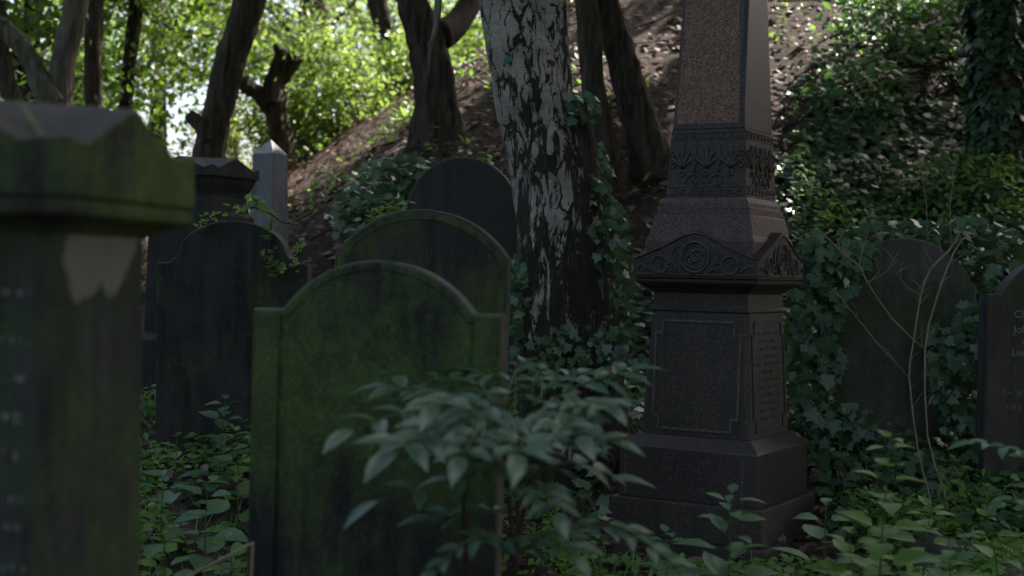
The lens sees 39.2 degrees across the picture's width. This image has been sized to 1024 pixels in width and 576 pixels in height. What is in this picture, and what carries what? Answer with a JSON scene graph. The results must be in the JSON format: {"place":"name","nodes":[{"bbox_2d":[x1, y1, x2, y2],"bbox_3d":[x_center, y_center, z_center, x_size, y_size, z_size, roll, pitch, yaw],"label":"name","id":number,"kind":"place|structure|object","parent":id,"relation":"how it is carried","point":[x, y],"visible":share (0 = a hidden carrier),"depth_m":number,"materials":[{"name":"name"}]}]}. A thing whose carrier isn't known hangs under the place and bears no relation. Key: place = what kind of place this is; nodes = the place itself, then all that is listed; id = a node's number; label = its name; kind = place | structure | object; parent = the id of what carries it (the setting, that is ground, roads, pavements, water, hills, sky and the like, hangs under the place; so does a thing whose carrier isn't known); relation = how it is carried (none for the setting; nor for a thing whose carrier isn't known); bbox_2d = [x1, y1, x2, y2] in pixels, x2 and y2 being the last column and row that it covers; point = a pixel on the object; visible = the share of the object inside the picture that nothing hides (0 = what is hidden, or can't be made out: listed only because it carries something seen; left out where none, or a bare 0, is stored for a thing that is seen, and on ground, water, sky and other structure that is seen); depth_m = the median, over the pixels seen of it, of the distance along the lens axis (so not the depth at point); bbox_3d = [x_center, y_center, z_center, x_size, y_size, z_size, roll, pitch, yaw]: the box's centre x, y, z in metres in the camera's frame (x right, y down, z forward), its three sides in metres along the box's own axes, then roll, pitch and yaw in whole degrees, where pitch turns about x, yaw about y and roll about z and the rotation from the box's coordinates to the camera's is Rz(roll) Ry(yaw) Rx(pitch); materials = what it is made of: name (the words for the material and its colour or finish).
{"place":"outdoors","nodes":[
{"label":"outdoors","id":0,"kind":"place"},
{"bbox_2d":[8,0,481,166],"label":"sky","id":1,"kind":"structure","parent":0,"point":[170,132],"materials":[{"name":"white"}]},
{"bbox_2d":[139,0,1023,575],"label":"ground","id":2,"kind":"structure","parent":0,"point":[795,54],"depth_m":12.98,"materials":[{"name":"soil"}]},
{"bbox_2d":[0,0,24,101],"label":"woodland tree","id":3,"kind":"object","parent":2,"relation":"on","point":[10,88],"visible":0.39,"depth_m":14.93,"materials":[{"name":"brown plant"}]},
{"bbox_2d":[0,0,88,104],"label":"woodland tree","id":4,"kind":"object","parent":2,"relation":"on","point":[54,84],"visible":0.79,"depth_m":14.39,"materials":[{"name":"grey plant"}]},
{"bbox_2d":[41,51,117,106],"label":"bush","id":5,"kind":"object","parent":2,"relation":"on","point":[49,54],"visible":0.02,"depth_m":18.91,"materials":[{"name":"green plant"}]},
{"bbox_2d":[84,0,103,106],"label":"woodland tree","id":6,"kind":"object","parent":2,"relation":"on","point":[93,77],"visible":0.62,"depth_m":15.42,"materials":[{"name":"brown plant"}]},
{"bbox_2d":[0,100,194,575],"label":"pedestal monument","id":7,"kind":"object","parent":2,"relation":"on","point":[91,197],"visible":1,"depth_m":2.77,"materials":[{"name":"stone"}]},
{"bbox_2d":[0,2,205,155],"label":"broadleaf tree","id":8,"kind":"object","parent":2,"relation":"on","point":[173,89],"visible":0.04,"depth_m":26.92,"materials":[{"name":"green plant"}]},
{"bbox_2d":[50,48,168,121],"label":"bush","id":9,"kind":"object","parent":2,"relation":"on","point":[107,104],"visible":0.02,"depth_m":21.02,"materials":[{"name":"green plant"}]},
{"bbox_2d":[118,0,143,108],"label":"woodland tree","id":10,"kind":"object","parent":2,"relation":"on","point":[133,25],"visible":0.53,"depth_m":16.44,"materials":[{"name":"brown plant"}]},
{"bbox_2d":[0,0,275,155],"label":"broadleaf tree","id":11,"kind":"object","parent":2,"relation":"on","point":[32,27],"visible":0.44,"depth_m":16.77,"materials":[{"name":"green plant"}]},
{"bbox_2d":[140,530,191,575],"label":"weed","id":12,"kind":"object","parent":2,"relation":"on","point":[169,547],"visible":0.98,"depth_m":6.21,"materials":[{"name":"green plant"}]},
{"bbox_2d":[140,470,213,567],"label":"weed","id":13,"kind":"object","parent":2,"relation":"on","point":[150,551],"visible":0.77,"depth_m":6.62,"materials":[{"name":"green plant"}]},
{"bbox_2d":[143,432,211,514],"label":"weed","id":14,"kind":"object","parent":2,"relation":"on","point":[175,455],"visible":0.85,"depth_m":7.19,"materials":[{"name":"green plant"}]},
{"bbox_2d":[7,0,354,147],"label":"broadleaf tree","id":15,"kind":"object","parent":2,"relation":"on","point":[174,20],"visible":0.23,"depth_m":21.94,"materials":[{"name":"green plant"}]},
{"bbox_2d":[142,156,259,403],"bbox_3d":[-1.994,0.056,9.201,0.620,1.780,0.620,2,1,24],"label":"pedestal monument","id":16,"kind":"object","parent":2,"relation":"on","point":[219,182],"visible":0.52,"depth_m":9.02,"materials":[{"name":"stone"}]},
{"bbox_2d":[173,475,247,575],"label":"weed","id":17,"kind":"object","parent":2,"relation":"on","point":[204,543],"visible":0.91,"depth_m":6.41,"materials":[{"name":"green plant"}]},
{"bbox_2d":[174,394,250,498],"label":"weed","id":18,"kind":"object","parent":2,"relation":"on","point":[220,440],"visible":0.84,"depth_m":7.32,"materials":[{"name":"green plant"}]},
{"bbox_2d":[161,91,264,169],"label":"bush","id":19,"kind":"object","parent":2,"relation":"on","point":[237,148],"visible":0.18,"depth_m":21.89,"materials":[{"name":"green plant"}]},
{"bbox_2d":[45,0,385,158],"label":"broadleaf tree","id":20,"kind":"object","parent":2,"relation":"on","point":[269,7],"visible":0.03,"depth_m":24.61,"materials":[{"name":"green plant"}]},
{"bbox_2d":[187,542,253,575],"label":"dry stalk","id":21,"kind":"object","parent":2,"relation":"on","point":[251,544],"visible":1,"depth_m":4.27,"materials":[{"name":"brown plant"}]},
{"bbox_2d":[201,531,246,575],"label":"weed","id":22,"kind":"object","parent":2,"relation":"on","point":[236,545],"visible":0.85,"depth_m":6.20,"materials":[{"name":"green plant"}]},
{"bbox_2d":[199,426,250,541],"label":"weed","id":23,"kind":"object","parent":2,"relation":"on","point":[242,488],"visible":0.74,"depth_m":6.91,"materials":[{"name":"green plant"}]},
{"bbox_2d":[185,0,266,157],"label":"woodland tree","id":24,"kind":"object","parent":2,"relation":"on","point":[210,126],"visible":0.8,"depth_m":13.38,"materials":[{"name":"brown plant"}]},
{"bbox_2d":[155,221,312,458],"bbox_3d":[-1.550,0.399,8.004,0.865,1.545,0.122,1,0,7],"label":"headstone","id":25,"kind":"object","parent":2,"relation":"on","point":[217,284],"visible":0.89,"depth_m":7.96,"materials":[{"name":"stone"}]},
{"bbox_2d":[193,193,316,276],"bbox_3d":[-1.402,-0.292,7.861,0.708,0.460,0.164,1,1,10],"label":"ivy sprig","id":26,"kind":"object","parent":25,"relation":"on","point":[249,205],"visible":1,"depth_m":7.85,"materials":[{"name":"green plant"}]},
{"bbox_2d":[250,139,287,242],"bbox_3d":[-1.862,-0.454,10.997,0.235,1.366,0.235,2,1,27],"label":"obelisk","id":27,"kind":"object","parent":2,"relation":"on","point":[270,164],"visible":0.52,"depth_m":10.92,"materials":[{"name":"stone"}]},
{"bbox_2d":[190,13,348,174],"bbox_3d":[-2.931,-2.253,18.061,2.074,2.544,1.757,1,1,-34],"label":"pollard tree","id":28,"kind":"object","parent":2,"relation":"on","point":[268,96],"visible":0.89,"depth_m":17.88,"materials":[{"name":"brown plant"}]},
{"bbox_2d":[118,0,480,133],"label":"broadleaf tree","id":29,"kind":"object","parent":2,"relation":"on","point":[302,8],"visible":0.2,"depth_m":23.77,"materials":[{"name":"green plant"}]},
{"bbox_2d":[227,60,374,156],"bbox_3d":[-2.760,-2.245,19.114,2.213,1.470,2.251,1,1,0],"label":"bush","id":30,"kind":"object","parent":2,"relation":"on","point":[300,137],"visible":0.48,"depth_m":18.60,"materials":[{"name":"green plant"}]},
{"bbox_2d":[231,14,411,158],"bbox_3d":[-2.413,-2.526,19.107,2.622,2.254,2.543,1,1,0],"label":"bush","id":31,"kind":"object","parent":2,"relation":"on","point":[352,80],"visible":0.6,"depth_m":18.53,"materials":[{"name":"green plant"}]},
{"bbox_2d":[315,0,334,125],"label":"woodland tree","id":32,"kind":"object","parent":2,"relation":"on","point":[321,2],"visible":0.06,"depth_m":23.91,"materials":[{"name":"grey plant"}]},
{"bbox_2d":[247,260,507,575],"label":"headstone","id":33,"kind":"object","parent":2,"relation":"on","point":[326,344],"visible":0.78,"depth_m":4.47,"materials":[{"name":"stone"}]},
{"bbox_2d":[276,0,483,136],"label":"broadleaf tree","id":34,"kind":"object","parent":2,"relation":"on","point":[364,22],"visible":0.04,"depth_m":25.66,"materials":[{"name":"green plant"}]},
{"bbox_2d":[323,152,437,243],"bbox_3d":[-0.942,-0.637,10.357,0.830,0.704,0.970,1,1,0],"label":"ivy mound","id":35,"kind":"object","parent":2,"relation":"on","point":[357,200],"visible":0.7,"depth_m":10.23,"materials":[{"name":"green plant"}]},
{"bbox_2d":[305,18,456,123],"bbox_3d":[-1.759,-2.959,20.104,2.599,1.658,2.688,2,1,26],"label":"bush","id":36,"kind":"object","parent":2,"relation":"on","point":[398,85],"visible":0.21,"depth_m":19.71,"materials":[{"name":"green plant"}]},
{"bbox_2d":[367,0,397,86],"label":"woodland tree","id":37,"kind":"object","parent":2,"relation":"on","point":[379,10],"visible":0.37,"depth_m":20.92,"materials":[{"name":"brown plant"}]},
{"bbox_2d":[343,0,483,50],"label":"broadleaf tree","id":38,"kind":"object","parent":2,"relation":"on","point":[444,2],"visible":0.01,"depth_m":26.23,"materials":[{"name":"green plant"}]},
{"bbox_2d":[362,30,476,98],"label":"bush","id":39,"kind":"object","parent":2,"relation":"on","point":[403,57],"visible":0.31,"depth_m":19.75,"materials":[{"name":"green plant"}]},
{"bbox_2d":[335,209,511,525],"bbox_3d":[-0.418,0.613,6.388,0.775,1.922,0.120,2,2,7],"label":"headstone","id":40,"kind":"object","parent":2,"relation":"on","point":[470,261],"visible":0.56,"depth_m":6.30,"materials":[{"name":"stone"}]},
{"bbox_2d":[354,194,414,226],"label":"ivy sprig","id":41,"kind":"object","parent":40,"relation":"on","point":[389,208],"visible":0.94,"depth_m":6.40,"materials":[{"name":"green plant"}]},
{"bbox_2d":[396,0,479,147],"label":"woodland tree","id":42,"kind":"object","parent":2,"relation":"on","point":[436,99],"visible":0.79,"depth_m":13.16,"materials":[{"name":"brown plant"}]},
{"bbox_2d":[398,21,484,68],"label":"bush","id":43,"kind":"object","parent":2,"relation":"on","point":[469,44],"visible":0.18,"depth_m":20.77,"materials":[{"name":"green plant"}]},
{"bbox_2d":[407,157,518,410],"bbox_3d":[-0.333,0.105,9.485,0.745,1.928,0.110,1,2,9],"label":"headstone","id":44,"kind":"object","parent":2,"relation":"on","point":[477,192],"visible":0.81,"depth_m":9.40,"materials":[{"name":"stone"}]},
{"bbox_2d":[321,356,696,575],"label":"shrub","id":45,"kind":"object","parent":2,"relation":"on","point":[571,412],"visible":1,"depth_m":3.68,"materials":[{"name":"green plant"}]},
{"bbox_2d":[426,0,630,489],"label":"birch tree","id":46,"kind":"object","parent":2,"relation":"on","point":[549,158],"visible":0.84,"depth_m":8.11,"materials":[{"name":"grey plant"}]},
{"bbox_2d":[508,90,641,397],"bbox_3d":[0.406,-0.220,8.113,0.843,1.820,0.647,1,1,-19],"label":"climbing ivy","id":47,"kind":"object","parent":46,"relation":"attached to","point":[611,227],"visible":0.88,"depth_m":8.12,"materials":[{"name":"green plant"}]},
{"bbox_2d":[143,0,985,397],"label":"seedlings","id":48,"kind":"object","parent":2,"relation":"on","point":[405,120],"visible":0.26,"depth_m":14.04,"materials":[{"name":"green plant"}]},
{"bbox_2d":[139,384,1023,575],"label":"undergrowth","id":49,"kind":"object","parent":2,"relation":"on","point":[1009,550],"visible":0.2,"depth_m":7.33,"materials":[{"name":"green plant"}]},
{"bbox_2d":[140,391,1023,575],"bbox_3d":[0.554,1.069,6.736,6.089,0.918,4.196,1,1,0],"label":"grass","id":50,"kind":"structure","parent":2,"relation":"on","point":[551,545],"depth_m":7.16,"materials":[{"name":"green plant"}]},
{"bbox_2d":[140,0,1023,575],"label":"fallen leaves","id":51,"kind":"object","parent":2,"relation":"on","point":[634,352],"depth_m":13.13,"materials":[{"name":"brown plant"}]},
{"bbox_2d":[577,540,614,575],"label":"weed","id":52,"kind":"object","parent":2,"relation":"on","point":[597,556],"visible":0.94,"depth_m":5.61,"materials":[{"name":"green plant"}]},
{"bbox_2d":[575,0,669,192],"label":"woodland tree","id":53,"kind":"object","parent":2,"relation":"on","point":[602,26],"visible":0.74,"depth_m":12.29,"materials":[{"name":"brown plant"}]},
{"bbox_2d":[634,524,696,575],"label":"weed","id":54,"kind":"object","parent":2,"relation":"on","point":[665,528],"visible":0.7,"depth_m":5.80,"materials":[{"name":"green plant"}]},
{"bbox_2d":[608,0,814,563],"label":"obelisk monument","id":55,"kind":"object","parent":2,"relation":"on","point":[718,265],"visible":1,"depth_m":7.43,"materials":[{"name":"stone"}]},
{"bbox_2d":[671,484,780,575],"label":"weed","id":56,"kind":"object","parent":2,"relation":"on","point":[717,565],"visible":0.99,"depth_m":5.21,"materials":[{"name":"green plant"}]},
{"bbox_2d":[571,37,1023,543],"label":"ivy","id":57,"kind":"object","parent":2,"relation":"on","point":[821,455],"visible":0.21,"depth_m":11.69,"materials":[{"name":"green plant"}]},
{"bbox_2d":[770,498,855,575],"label":"weed","id":58,"kind":"object","parent":2,"relation":"on","point":[818,532],"visible":0.8,"depth_m":6.02,"materials":[{"name":"green plant"}]},
{"bbox_2d":[799,47,887,80],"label":"fern","id":59,"kind":"object","parent":2,"relation":"on","point":[812,62],"visible":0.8,"depth_m":13.56,"materials":[{"name":"green plant"}]},
{"bbox_2d":[804,526,893,575],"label":"weed","id":60,"kind":"object","parent":2,"relation":"on","point":[831,567],"visible":0.88,"depth_m":5.01,"materials":[{"name":"green plant"}]},
{"bbox_2d":[778,54,920,134],"bbox_3d":[3.066,-1.717,13.047,1.315,0.768,1.181,2,1,36],"label":"bush","id":61,"kind":"object","parent":2,"relation":"on","point":[881,97],"visible":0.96,"depth_m":12.97,"materials":[{"name":"green plant"}]},
{"bbox_2d":[836,430,937,575],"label":"weed","id":62,"kind":"object","parent":2,"relation":"on","point":[875,565],"visible":0.99,"depth_m":4.70,"materials":[{"name":"green plant"}]},
{"bbox_2d":[808,0,966,73],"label":"bush","id":63,"kind":"object","parent":2,"relation":"on","point":[879,13],"visible":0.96,"depth_m":13.94,"materials":[{"name":"green plant"}]},
{"bbox_2d":[868,422,917,496],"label":"weed","id":64,"kind":"object","parent":2,"relation":"on","point":[900,453],"visible":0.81,"depth_m":7.90,"materials":[{"name":"green plant"}]},
{"bbox_2d":[816,126,971,512],"bbox_3d":[2.006,0.167,7.596,0.822,2.042,0.167,1,1,0],"label":"dead shrub","id":65,"kind":"object","parent":2,"relation":"on","point":[927,336],"visible":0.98,"depth_m":7.60,"materials":[{"name":"brown plant"}]},
{"bbox_2d":[827,238,975,445],"bbox_3d":[2.343,0.450,8.643,0.890,1.497,0.122,1,-3,-6],"label":"headstone","id":66,"kind":"object","parent":2,"relation":"on","point":[874,377],"visible":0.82,"depth_m":8.58,"materials":[{"name":"grey stone"}]},
{"bbox_2d":[782,230,880,447],"bbox_3d":[1.858,0.305,8.455,0.644,1.293,0.427,1,1,0],"label":"climbing ivy","id":67,"kind":"object","parent":66,"relation":"attached to","point":[825,270],"visible":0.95,"depth_m":8.38,"materials":[{"name":"green plant"}]},
{"bbox_2d":[834,215,1023,280],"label":"climbing ivy","id":68,"kind":"object","parent":66,"relation":"attached to","point":[993,263],"visible":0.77,"depth_m":8.90,"materials":[{"name":"green plant"}]},
{"bbox_2d":[919,300,978,448],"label":"climbing ivy","id":69,"kind":"object","parent":66,"relation":"attached to","point":[957,337],"visible":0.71,"depth_m":8.32,"materials":[{"name":"green plant"}]},
{"bbox_2d":[787,14,1023,301],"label":"herbs","id":70,"kind":"object","parent":2,"relation":"on","point":[999,167],"visible":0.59,"depth_m":11.82,"materials":[{"name":"green plant"}]},
{"bbox_2d":[855,69,964,95],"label":"fern","id":71,"kind":"object","parent":2,"relation":"on","point":[898,79],"visible":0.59,"depth_m":13.41,"materials":[{"name":"green plant"}]},
{"bbox_2d":[870,495,978,575],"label":"weed","id":72,"kind":"object","parent":2,"relation":"on","point":[904,536],"visible":0.81,"depth_m":5.61,"materials":[{"name":"green plant"}]},
{"bbox_2d":[885,0,968,35],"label":"bush","id":73,"kind":"object","parent":2,"relation":"on","point":[954,22],"visible":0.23,"depth_m":14.63,"materials":[{"name":"green plant"}]},
{"bbox_2d":[920,454,970,535],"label":"weed","id":74,"kind":"object","parent":2,"relation":"on","point":[954,494],"visible":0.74,"depth_m":7.30,"materials":[{"name":"green plant"}]},
{"bbox_2d":[911,530,982,575],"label":"weed","id":75,"kind":"object","parent":2,"relation":"on","point":[950,543],"visible":1,"depth_m":4.61,"materials":[{"name":"green plant"}]},
{"bbox_2d":[880,176,1023,208],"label":"fern","id":76,"kind":"object","parent":2,"relation":"on","point":[913,181],"visible":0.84,"depth_m":11.77,"materials":[{"name":"green plant"}]},
{"bbox_2d":[903,534,1017,574],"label":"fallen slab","id":77,"kind":"structure","parent":2,"relation":"on","point":[933,548],"depth_m":6.90,"materials":[{"name":"stone"}]},
{"bbox_2d":[947,439,1023,512],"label":"shrub","id":78,"kind":"object","parent":2,"relation":"on","point":[1002,452],"visible":1,"depth_m":4.57,"materials":[{"name":"green plant"}]},
{"bbox_2d":[954,0,1023,182],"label":"ivy clad tree","id":79,"kind":"object","parent":2,"relation":"on","point":[992,91],"visible":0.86,"depth_m":12.34,"materials":[{"name":"green plant"}]},
{"bbox_2d":[956,508,1021,575],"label":"weed","id":80,"kind":"object","parent":2,"relation":"on","point":[988,551],"visible":0.98,"depth_m":5.60,"materials":[{"name":"green plant"}]},
{"bbox_2d":[975,264,1023,493],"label":"headstone","id":81,"kind":"object","parent":2,"relation":"on","point":[1000,397],"visible":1,"depth_m":8.01,"materials":[{"name":"grey stone"}]},
{"bbox_2d":[998,568,1023,575],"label":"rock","id":82,"kind":"object","parent":2,"relation":"on","point":[1015,573],"visible":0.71,"depth_m":6.00,"materials":[{"name":"grey stone"}]}
]}

